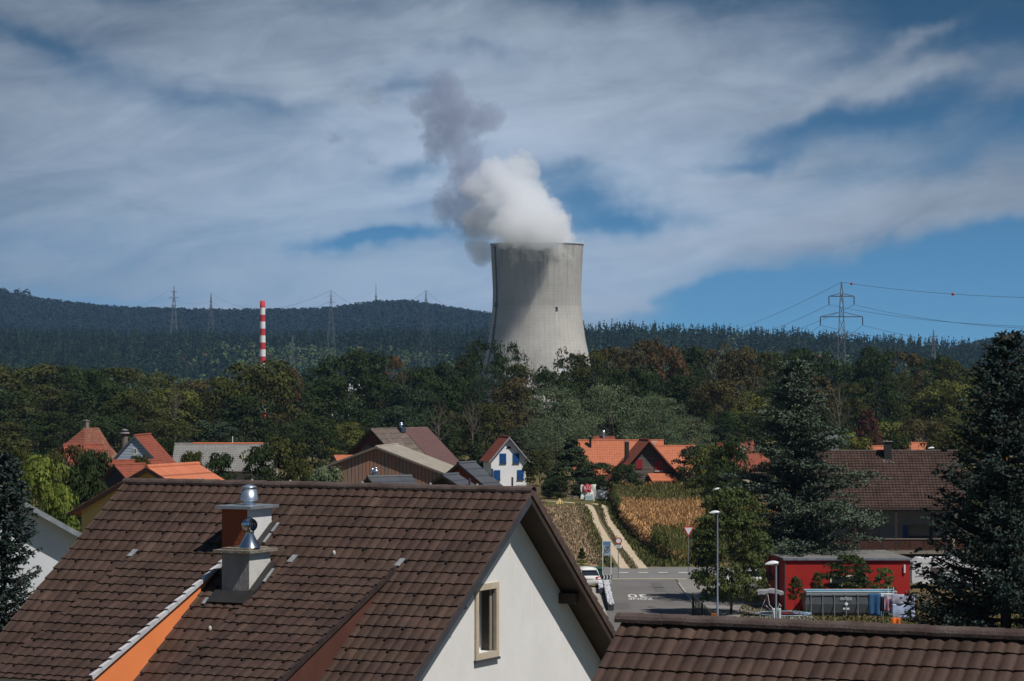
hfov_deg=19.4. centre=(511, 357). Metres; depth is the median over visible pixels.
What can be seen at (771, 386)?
tree
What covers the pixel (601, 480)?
shrub
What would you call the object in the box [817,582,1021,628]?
yard lawn
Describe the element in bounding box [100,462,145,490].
red shed
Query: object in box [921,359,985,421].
tree
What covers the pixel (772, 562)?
street lamp
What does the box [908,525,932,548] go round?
balcony door
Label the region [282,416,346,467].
tree
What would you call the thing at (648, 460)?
timber chalet
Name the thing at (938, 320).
power line wire
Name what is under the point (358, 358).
tree
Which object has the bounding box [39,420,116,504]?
red roofed house
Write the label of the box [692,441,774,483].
red roof cottage
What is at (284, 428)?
tree
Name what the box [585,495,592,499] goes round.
blue crate
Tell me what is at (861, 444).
shrub
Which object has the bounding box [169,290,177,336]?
pylon
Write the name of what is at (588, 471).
shrub
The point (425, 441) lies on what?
barn
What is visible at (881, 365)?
tree
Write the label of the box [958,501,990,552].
shrub
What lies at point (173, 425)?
tree
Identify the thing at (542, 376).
tree
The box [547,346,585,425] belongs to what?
tree
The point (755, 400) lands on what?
tree
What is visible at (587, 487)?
red banner
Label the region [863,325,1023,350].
power line wire
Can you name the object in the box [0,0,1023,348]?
sky
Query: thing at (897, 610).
pale blue towel
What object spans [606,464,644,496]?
shrub
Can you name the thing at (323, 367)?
tree
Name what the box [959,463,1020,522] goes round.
tree
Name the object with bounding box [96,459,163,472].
farm shed
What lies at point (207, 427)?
tree
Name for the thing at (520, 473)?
window
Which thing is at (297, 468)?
shrub
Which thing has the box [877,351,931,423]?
tree
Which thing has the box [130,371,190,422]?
tree
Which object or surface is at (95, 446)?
farm wing
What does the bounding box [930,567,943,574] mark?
window
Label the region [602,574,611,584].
chevron board
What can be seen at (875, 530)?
balcony door
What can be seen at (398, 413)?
tree
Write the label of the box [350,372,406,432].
tree
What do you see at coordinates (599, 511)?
track centre tufts
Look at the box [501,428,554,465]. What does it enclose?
tree
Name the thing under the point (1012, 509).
tree
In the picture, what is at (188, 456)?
shrub
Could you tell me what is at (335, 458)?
orange lean to
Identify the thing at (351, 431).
tree
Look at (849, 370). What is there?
tree
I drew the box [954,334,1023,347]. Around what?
distant woodland
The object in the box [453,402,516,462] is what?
tree
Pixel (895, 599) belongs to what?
lilac towel
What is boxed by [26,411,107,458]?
tree
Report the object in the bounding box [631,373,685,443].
tree
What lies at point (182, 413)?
tree
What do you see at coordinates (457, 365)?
tree
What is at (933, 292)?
power line wire
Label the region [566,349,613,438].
tree
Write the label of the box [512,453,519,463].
window
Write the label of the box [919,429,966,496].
tree
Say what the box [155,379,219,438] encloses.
tree
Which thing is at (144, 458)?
shrub
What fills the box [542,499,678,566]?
grass verge
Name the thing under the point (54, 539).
white house
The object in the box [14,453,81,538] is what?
tree
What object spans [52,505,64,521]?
tree
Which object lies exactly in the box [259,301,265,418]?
striped chimney
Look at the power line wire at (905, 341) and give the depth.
991.68 m
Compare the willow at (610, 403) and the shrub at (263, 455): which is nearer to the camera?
the shrub at (263, 455)
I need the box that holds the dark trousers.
[881,596,883,610]
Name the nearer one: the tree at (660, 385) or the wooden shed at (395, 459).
the wooden shed at (395, 459)
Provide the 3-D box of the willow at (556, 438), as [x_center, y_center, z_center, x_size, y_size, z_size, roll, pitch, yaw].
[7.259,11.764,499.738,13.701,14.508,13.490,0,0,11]
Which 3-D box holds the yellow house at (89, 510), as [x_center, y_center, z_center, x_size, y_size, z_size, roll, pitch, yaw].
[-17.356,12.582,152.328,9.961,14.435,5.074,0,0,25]
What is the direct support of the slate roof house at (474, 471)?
on the ground at (570, 496)
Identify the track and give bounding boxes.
[590,508,647,568]
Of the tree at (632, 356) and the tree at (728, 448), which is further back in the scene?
the tree at (632, 356)
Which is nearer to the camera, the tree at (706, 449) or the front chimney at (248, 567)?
the front chimney at (248, 567)
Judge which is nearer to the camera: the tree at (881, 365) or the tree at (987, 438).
the tree at (987, 438)
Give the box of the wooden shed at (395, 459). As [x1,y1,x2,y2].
[309,443,452,483]
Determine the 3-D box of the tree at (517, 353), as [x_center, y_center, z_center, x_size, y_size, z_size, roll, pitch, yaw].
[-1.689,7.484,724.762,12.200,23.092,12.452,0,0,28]
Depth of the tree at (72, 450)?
284.99 m
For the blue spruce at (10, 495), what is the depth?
95.68 m
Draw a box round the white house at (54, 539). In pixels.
[0,485,81,612]
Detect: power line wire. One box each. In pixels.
[670,285,835,339]
[691,305,827,339]
[720,305,852,341]
[821,325,1022,353]
[832,305,1006,325]
[842,282,1023,297]
[857,305,1012,327]
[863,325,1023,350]
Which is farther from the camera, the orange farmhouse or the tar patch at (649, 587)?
the orange farmhouse
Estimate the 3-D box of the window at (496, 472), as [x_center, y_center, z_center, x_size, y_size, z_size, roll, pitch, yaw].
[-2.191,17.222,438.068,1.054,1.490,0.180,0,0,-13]
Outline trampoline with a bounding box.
[757,611,811,619]
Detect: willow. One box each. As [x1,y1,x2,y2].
[516,417,557,463]
[517,385,595,467]
[545,416,609,460]
[567,383,652,438]
[625,393,692,444]
[660,415,718,453]
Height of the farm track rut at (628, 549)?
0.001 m
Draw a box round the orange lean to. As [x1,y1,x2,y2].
[330,455,351,462]
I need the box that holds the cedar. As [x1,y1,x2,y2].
[718,358,890,579]
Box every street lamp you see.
[709,510,718,615]
[765,561,778,617]
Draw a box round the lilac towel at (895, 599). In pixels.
[892,594,914,603]
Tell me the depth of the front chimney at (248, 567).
57.43 m
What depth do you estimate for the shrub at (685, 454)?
397.50 m
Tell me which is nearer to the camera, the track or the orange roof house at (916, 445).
the track
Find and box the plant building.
[558,366,566,374]
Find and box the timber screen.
[692,593,712,615]
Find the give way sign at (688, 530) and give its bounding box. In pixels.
[683,526,693,574]
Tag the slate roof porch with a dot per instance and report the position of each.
(454, 478)
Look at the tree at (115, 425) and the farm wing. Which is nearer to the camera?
the farm wing
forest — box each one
[0,287,491,339]
[0,319,1023,418]
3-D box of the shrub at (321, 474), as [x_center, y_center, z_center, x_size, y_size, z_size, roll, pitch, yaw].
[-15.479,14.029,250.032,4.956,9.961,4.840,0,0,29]
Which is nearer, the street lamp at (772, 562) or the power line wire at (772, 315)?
the street lamp at (772, 562)
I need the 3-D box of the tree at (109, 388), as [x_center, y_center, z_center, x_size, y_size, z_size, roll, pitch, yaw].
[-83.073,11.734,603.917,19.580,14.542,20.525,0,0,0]
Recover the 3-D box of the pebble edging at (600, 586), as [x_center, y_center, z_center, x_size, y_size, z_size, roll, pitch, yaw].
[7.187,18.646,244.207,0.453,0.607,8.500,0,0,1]
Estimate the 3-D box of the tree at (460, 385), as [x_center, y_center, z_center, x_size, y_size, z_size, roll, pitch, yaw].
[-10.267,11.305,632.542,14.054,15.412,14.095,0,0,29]
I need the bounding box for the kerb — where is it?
[590,582,703,615]
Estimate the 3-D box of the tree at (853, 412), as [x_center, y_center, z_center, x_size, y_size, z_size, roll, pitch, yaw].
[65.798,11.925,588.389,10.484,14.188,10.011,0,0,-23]
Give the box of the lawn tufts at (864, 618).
[739,604,1023,628]
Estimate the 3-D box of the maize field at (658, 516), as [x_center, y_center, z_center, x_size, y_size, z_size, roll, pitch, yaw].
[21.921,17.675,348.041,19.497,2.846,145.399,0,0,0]
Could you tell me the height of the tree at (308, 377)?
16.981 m
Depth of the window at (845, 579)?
224.48 m
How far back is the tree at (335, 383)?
593.54 m
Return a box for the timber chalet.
[604,438,678,484]
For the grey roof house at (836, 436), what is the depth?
379.50 m
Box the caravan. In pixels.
[910,555,991,582]
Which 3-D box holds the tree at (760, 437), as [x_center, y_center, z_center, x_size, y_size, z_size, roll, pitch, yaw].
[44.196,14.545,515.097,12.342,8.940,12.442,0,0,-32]
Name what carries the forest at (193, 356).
on the hills
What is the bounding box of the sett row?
[612,578,686,578]
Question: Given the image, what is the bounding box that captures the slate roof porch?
[427,472,474,484]
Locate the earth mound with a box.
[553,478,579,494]
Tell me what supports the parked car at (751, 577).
on the ground at (570, 496)
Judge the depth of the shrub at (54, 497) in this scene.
167.80 m
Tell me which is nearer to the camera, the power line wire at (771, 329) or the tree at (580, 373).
the tree at (580, 373)
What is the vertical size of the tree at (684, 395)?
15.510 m
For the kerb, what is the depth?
238.99 m
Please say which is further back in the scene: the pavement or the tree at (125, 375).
the tree at (125, 375)
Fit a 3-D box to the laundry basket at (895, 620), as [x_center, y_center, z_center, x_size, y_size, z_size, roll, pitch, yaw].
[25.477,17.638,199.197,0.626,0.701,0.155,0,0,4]
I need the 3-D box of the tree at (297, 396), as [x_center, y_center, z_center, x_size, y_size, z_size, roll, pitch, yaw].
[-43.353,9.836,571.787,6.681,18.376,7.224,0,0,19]
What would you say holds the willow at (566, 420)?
on the ground at (570, 496)
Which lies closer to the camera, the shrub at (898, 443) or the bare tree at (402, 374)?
the shrub at (898, 443)
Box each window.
[474,582,500,662]
[494,470,499,479]
[499,453,506,463]
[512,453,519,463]
[517,470,523,479]
[635,460,642,468]
[655,460,662,470]
[830,575,866,585]
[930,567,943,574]
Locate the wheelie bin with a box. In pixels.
[595,567,603,578]
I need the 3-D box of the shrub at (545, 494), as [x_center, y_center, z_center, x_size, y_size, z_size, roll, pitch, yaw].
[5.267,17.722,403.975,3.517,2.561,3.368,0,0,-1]
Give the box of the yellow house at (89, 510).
[65,461,223,532]
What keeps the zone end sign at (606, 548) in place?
on the road at (675, 600)
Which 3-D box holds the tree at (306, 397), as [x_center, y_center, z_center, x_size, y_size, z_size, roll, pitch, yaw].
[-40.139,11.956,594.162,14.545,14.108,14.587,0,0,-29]
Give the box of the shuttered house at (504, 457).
[479,435,529,485]
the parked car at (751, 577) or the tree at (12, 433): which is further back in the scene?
the tree at (12, 433)
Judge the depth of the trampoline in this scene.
212.67 m
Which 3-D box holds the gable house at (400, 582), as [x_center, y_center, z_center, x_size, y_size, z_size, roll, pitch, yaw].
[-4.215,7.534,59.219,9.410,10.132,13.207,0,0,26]
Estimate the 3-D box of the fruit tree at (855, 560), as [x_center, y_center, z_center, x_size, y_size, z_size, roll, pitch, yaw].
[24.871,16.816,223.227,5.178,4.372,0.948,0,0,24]
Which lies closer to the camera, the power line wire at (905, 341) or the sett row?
the sett row
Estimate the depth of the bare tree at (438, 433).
505.11 m
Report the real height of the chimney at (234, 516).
2.013 m
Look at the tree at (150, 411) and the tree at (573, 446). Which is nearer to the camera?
the tree at (573, 446)
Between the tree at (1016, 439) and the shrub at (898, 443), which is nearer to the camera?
the shrub at (898, 443)
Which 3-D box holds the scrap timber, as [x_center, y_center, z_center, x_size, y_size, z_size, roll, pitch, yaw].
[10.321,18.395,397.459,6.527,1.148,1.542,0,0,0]
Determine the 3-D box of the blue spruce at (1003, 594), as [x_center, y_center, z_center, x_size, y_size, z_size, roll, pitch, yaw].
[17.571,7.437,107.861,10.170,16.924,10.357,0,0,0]
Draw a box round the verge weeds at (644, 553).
[594,498,690,566]
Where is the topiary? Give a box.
[577,548,589,566]
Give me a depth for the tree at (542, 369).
671.87 m
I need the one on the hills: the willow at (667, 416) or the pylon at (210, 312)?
the pylon at (210, 312)
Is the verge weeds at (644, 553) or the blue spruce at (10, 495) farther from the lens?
the verge weeds at (644, 553)
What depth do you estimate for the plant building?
1500.00 m
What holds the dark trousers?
hanging from the clothes airer
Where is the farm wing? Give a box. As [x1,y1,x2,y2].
[59,443,104,476]
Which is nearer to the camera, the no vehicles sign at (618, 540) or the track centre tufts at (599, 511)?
the no vehicles sign at (618, 540)
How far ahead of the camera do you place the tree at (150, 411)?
587.97 m
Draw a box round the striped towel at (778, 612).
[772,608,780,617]
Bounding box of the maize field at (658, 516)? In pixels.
[607,476,784,563]
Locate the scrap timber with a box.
[565,492,608,499]
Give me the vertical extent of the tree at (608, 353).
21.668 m
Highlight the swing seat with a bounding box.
[756,588,783,611]
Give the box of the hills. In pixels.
[2,312,923,421]
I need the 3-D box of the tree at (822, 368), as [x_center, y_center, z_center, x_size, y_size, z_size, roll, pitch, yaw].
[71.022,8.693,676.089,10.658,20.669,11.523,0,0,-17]
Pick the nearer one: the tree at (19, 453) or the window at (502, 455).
the tree at (19, 453)
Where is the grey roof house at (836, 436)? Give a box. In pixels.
[813,433,838,449]
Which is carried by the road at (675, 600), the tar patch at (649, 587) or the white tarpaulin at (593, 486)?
the tar patch at (649, 587)
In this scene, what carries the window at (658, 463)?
in the timber chalet
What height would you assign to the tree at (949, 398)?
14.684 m
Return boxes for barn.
[346,422,458,465]
[593,430,614,438]
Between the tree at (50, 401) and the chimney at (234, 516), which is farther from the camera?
the tree at (50, 401)
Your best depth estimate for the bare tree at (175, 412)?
560.12 m
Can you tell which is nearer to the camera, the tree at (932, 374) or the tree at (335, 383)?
the tree at (335, 383)
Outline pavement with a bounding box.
[677,579,815,619]
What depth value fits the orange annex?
418.80 m
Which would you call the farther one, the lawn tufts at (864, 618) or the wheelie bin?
the wheelie bin
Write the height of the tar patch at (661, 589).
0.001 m
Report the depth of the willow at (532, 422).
529.61 m
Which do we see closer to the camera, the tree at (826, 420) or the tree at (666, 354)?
the tree at (826, 420)
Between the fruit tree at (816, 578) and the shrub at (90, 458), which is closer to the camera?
the fruit tree at (816, 578)
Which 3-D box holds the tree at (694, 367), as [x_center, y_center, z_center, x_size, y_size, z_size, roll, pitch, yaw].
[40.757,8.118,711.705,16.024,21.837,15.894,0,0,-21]
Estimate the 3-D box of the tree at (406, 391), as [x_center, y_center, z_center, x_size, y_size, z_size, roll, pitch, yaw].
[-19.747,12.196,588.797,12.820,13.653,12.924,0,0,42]
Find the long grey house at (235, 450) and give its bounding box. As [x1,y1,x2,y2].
[172,436,280,479]
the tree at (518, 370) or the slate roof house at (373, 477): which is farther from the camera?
the tree at (518, 370)
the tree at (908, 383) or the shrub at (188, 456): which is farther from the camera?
the tree at (908, 383)
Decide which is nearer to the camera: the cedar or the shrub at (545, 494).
the cedar
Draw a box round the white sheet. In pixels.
[881,593,892,597]
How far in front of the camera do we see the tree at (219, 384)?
552.50 m
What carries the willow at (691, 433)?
on the ground at (570, 496)
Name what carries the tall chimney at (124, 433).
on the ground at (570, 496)
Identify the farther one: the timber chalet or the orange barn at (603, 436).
the orange barn at (603, 436)
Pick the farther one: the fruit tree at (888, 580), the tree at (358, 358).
the tree at (358, 358)
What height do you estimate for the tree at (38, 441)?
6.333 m
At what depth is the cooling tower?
2380.33 m
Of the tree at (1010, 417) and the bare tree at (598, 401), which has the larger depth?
the tree at (1010, 417)
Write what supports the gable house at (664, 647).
on the ground at (570, 496)
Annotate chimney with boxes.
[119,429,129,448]
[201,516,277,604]
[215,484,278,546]
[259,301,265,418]
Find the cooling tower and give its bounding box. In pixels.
[478,242,590,427]
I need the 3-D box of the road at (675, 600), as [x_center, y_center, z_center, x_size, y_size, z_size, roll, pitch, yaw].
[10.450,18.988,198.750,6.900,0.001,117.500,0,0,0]
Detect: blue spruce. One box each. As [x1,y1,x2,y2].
[0,450,42,632]
[897,329,1023,628]
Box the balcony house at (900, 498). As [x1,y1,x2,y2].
[799,441,965,558]
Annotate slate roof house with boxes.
[364,467,417,483]
[446,460,512,485]
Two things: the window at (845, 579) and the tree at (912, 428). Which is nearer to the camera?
the window at (845, 579)
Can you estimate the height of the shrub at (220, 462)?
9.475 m
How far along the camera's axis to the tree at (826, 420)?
542.23 m
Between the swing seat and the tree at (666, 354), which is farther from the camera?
the tree at (666, 354)
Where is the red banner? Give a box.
[583,484,591,491]
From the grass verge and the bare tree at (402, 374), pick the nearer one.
the grass verge
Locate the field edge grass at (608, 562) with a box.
[575,503,613,567]
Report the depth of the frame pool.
219.60 m
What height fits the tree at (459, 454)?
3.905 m
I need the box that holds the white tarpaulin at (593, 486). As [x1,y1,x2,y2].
[580,484,596,498]
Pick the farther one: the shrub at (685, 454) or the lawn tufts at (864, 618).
the shrub at (685, 454)
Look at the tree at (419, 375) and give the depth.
667.97 m
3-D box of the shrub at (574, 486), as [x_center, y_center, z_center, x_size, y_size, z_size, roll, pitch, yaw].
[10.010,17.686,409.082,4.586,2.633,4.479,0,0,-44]
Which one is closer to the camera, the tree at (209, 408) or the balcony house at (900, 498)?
the balcony house at (900, 498)
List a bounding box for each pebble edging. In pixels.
[598,579,602,593]
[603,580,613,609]
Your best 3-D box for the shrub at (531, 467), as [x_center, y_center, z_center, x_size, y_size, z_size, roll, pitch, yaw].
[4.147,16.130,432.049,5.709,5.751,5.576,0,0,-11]
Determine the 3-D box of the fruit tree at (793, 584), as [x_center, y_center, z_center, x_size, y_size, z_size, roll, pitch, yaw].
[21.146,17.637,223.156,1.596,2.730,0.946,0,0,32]
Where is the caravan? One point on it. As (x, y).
(915, 577)
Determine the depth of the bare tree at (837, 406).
519.90 m
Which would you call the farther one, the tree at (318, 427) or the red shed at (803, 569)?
the tree at (318, 427)
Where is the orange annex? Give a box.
[654,445,695,476]
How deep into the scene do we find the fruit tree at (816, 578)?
222.99 m
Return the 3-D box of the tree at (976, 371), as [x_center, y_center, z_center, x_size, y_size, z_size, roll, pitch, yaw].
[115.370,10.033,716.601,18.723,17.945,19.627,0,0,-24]
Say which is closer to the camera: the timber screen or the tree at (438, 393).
the timber screen
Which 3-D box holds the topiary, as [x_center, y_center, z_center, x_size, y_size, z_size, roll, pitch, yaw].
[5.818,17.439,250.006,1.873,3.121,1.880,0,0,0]
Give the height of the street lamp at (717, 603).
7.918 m
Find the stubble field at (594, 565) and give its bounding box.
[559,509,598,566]
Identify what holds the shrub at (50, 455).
on the ground at (570, 496)
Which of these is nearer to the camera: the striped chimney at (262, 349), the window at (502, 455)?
the window at (502, 455)
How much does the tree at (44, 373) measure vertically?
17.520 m
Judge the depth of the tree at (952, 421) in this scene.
530.28 m
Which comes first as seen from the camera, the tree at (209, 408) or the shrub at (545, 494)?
the shrub at (545, 494)
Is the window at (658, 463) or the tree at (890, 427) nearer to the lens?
the window at (658, 463)
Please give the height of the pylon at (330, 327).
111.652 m
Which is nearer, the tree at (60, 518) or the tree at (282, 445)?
the tree at (60, 518)
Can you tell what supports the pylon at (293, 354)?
on the ground at (570, 496)
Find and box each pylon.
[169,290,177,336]
[207,297,213,334]
[283,335,305,368]
[326,295,335,361]
[417,293,432,384]
[820,282,862,398]
[928,330,938,382]
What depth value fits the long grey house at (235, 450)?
338.82 m
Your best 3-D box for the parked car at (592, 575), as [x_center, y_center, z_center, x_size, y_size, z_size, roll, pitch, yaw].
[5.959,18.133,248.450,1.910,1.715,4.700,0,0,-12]
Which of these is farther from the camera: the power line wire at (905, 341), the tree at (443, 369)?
the power line wire at (905, 341)
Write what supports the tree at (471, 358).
on the ground at (570, 496)
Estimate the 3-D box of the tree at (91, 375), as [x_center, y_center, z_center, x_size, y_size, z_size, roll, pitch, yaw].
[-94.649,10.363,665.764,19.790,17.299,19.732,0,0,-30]
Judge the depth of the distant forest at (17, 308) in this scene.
6033.40 m
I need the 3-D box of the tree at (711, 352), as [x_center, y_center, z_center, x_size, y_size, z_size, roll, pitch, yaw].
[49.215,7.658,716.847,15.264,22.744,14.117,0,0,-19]
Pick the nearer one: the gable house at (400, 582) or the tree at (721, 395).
the gable house at (400, 582)
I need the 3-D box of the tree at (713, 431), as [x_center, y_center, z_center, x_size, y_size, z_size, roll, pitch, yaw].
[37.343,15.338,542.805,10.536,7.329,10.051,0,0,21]
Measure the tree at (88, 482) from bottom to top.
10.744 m
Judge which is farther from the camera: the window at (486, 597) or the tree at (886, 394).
the tree at (886, 394)
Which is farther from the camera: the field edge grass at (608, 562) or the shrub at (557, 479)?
the shrub at (557, 479)
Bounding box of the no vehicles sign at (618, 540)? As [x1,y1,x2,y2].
[615,537,621,577]
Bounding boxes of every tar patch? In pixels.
[614,603,630,608]
[625,587,674,587]
[650,583,665,591]
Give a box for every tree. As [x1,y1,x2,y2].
[0,363,41,424]
[0,363,70,424]
[0,390,51,442]
[0,421,33,452]
[6,383,91,444]
[6,446,41,505]
[7,427,62,460]
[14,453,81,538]
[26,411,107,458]
[40,365,127,437]
[51,444,91,510]
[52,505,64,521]
[55,379,137,444]
[61,413,142,453]
[85,367,159,420]
[99,390,174,446]
[115,422,177,450]
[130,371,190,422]
[137,388,219,441]
[144,420,203,450]
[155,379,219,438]
[158,438,175,456]
[167,384,182,419]
[174,397,253,439]
[177,421,244,442]
[186,376,258,439]
[210,395,279,442]
[215,359,314,436]
[239,435,318,480]
[241,384,296,433]
[248,422,316,459]
[267,364,304,428]
[274,382,344,451]
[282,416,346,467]
[298,366,346,422]
[298,374,361,447]
[305,347,370,420]
[319,421,365,454]
[334,409,393,448]
[336,349,392,427]
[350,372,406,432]
[366,405,435,433]
[375,355,409,425]
[383,385,443,435]
[387,365,446,414]
[395,358,409,384]
[403,413,466,456]
[415,379,467,441]
[427,401,452,438]
[428,374,491,442]
[431,362,485,424]
[433,411,481,460]
[442,440,468,460]
[451,337,510,440]
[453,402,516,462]
[454,360,476,433]
[462,372,523,443]
[463,399,480,447]
[470,432,485,466]
[477,377,535,447]
[481,341,531,424]
[488,411,537,460]
[493,363,542,427]
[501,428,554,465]
[522,365,562,434]
[524,370,587,445]
[525,348,541,418]
[546,437,603,492]
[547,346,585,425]
[548,366,605,429]
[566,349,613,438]
[571,366,638,438]
[592,374,605,430]
[593,346,635,432]
[598,366,663,438]
[602,339,671,412]
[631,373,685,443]
[635,337,690,434]
[656,345,711,436]
[657,374,718,444]
[678,444,737,491]
[686,487,775,613]
[687,378,756,445]
[692,342,741,417]
[694,435,756,495]
[695,422,748,455]
[705,411,761,442]
[710,346,764,440]
[724,390,772,443]
[732,416,788,463]
[739,351,787,414]
[753,380,823,443]
[765,415,827,449]
[769,347,825,410]
[786,576,803,610]
[802,376,844,431]
[808,350,849,424]
[811,571,822,588]
[817,411,856,449]
[818,554,877,588]
[824,381,848,437]
[829,382,873,440]
[831,363,879,424]
[838,432,857,441]
[844,377,909,440]
[845,346,903,437]
[853,409,883,444]
[859,421,911,444]
[872,373,919,438]
[872,567,895,589]
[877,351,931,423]
[891,392,955,442]
[896,418,950,449]
[899,355,953,418]
[916,379,986,437]
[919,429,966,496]
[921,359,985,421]
[923,416,987,460]
[940,380,1011,441]
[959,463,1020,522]
[966,424,1015,459]
[970,365,1011,414]
[989,483,1023,538]
[992,384,1023,442]
[1001,422,1023,466]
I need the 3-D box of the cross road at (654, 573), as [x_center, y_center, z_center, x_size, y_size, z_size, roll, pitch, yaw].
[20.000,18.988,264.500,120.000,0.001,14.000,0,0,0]
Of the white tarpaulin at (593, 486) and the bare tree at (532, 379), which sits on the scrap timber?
the white tarpaulin at (593, 486)
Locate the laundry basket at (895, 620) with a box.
[891,618,899,623]
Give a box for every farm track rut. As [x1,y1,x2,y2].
[553,501,628,567]
[596,503,646,567]
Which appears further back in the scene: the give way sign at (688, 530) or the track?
the track
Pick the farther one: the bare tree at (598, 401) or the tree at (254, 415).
the tree at (254, 415)
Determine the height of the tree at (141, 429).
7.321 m
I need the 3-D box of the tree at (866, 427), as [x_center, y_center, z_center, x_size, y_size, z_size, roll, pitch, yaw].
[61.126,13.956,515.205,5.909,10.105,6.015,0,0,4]
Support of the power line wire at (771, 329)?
attached to the pylon at (839, 316)
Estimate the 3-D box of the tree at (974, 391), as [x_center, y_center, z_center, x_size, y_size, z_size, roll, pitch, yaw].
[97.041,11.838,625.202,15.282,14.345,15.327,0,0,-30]
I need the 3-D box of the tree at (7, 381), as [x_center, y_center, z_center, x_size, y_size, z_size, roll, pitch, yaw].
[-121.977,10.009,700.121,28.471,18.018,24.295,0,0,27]
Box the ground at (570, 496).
[7,423,1020,585]
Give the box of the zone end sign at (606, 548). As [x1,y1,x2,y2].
[602,540,611,573]
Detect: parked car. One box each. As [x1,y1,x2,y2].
[580,566,600,587]
[727,567,761,585]
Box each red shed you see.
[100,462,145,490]
[762,550,911,609]
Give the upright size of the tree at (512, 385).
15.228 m
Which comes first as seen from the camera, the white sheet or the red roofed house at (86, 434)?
the white sheet
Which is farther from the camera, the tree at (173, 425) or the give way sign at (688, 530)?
the tree at (173, 425)
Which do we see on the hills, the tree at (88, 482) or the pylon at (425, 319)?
the pylon at (425, 319)
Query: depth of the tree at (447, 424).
530.16 m
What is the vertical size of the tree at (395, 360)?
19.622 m
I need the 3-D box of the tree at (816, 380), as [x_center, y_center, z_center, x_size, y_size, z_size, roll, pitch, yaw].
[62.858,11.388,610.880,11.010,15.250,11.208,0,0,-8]
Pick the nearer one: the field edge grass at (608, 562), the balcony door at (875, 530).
the balcony door at (875, 530)
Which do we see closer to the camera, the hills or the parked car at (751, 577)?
the parked car at (751, 577)
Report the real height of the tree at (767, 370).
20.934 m
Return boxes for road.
[600,579,700,630]
[603,567,1000,577]
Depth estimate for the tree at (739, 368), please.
663.99 m
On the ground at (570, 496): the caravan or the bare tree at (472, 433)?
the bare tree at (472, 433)
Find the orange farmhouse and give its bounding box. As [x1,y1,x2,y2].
[572,435,663,487]
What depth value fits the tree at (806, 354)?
695.07 m
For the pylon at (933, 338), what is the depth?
2299.36 m
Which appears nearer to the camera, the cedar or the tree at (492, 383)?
the cedar
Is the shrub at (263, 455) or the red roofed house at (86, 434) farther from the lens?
the red roofed house at (86, 434)
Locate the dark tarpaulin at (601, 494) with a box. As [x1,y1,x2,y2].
[595,490,607,498]
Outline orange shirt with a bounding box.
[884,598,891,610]
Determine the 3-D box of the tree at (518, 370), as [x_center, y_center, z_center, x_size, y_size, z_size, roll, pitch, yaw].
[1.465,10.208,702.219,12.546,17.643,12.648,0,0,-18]
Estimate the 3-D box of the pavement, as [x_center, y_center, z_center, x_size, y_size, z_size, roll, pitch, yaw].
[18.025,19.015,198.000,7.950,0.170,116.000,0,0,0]
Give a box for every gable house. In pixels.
[0,478,615,680]
[113,433,175,462]
[591,612,1023,680]
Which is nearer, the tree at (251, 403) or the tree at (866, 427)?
the tree at (866, 427)
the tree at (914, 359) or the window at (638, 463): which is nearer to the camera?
the window at (638, 463)
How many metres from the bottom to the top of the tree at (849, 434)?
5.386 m
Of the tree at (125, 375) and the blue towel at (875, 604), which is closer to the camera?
the blue towel at (875, 604)
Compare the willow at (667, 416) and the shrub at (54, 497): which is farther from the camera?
the willow at (667, 416)
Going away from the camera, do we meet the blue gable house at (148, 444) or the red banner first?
the blue gable house at (148, 444)
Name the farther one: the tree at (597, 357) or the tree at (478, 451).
the tree at (597, 357)
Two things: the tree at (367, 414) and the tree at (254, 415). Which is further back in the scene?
the tree at (254, 415)
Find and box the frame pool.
[802,587,896,616]
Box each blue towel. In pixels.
[869,593,880,616]
[892,604,914,617]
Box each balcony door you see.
[847,525,878,537]
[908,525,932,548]
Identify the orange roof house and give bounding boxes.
[867,445,883,449]
[903,442,926,449]
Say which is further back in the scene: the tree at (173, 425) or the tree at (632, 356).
the tree at (632, 356)
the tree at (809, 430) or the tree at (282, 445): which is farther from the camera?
the tree at (809, 430)
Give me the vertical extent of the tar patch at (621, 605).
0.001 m
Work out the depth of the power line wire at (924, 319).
980.52 m
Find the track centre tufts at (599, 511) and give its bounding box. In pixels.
[593,505,637,567]
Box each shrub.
[36,452,69,510]
[41,483,77,541]
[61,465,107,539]
[71,449,112,536]
[134,455,150,464]
[179,450,208,469]
[204,452,236,479]
[242,446,280,480]
[284,459,311,480]
[307,465,345,481]
[521,449,555,489]
[538,479,560,497]
[546,475,570,498]
[568,477,597,495]
[575,462,613,495]
[592,476,609,493]
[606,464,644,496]
[670,445,708,485]
[698,465,739,509]
[839,437,873,449]
[888,434,912,449]
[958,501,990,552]
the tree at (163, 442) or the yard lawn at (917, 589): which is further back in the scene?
the tree at (163, 442)
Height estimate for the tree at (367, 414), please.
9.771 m

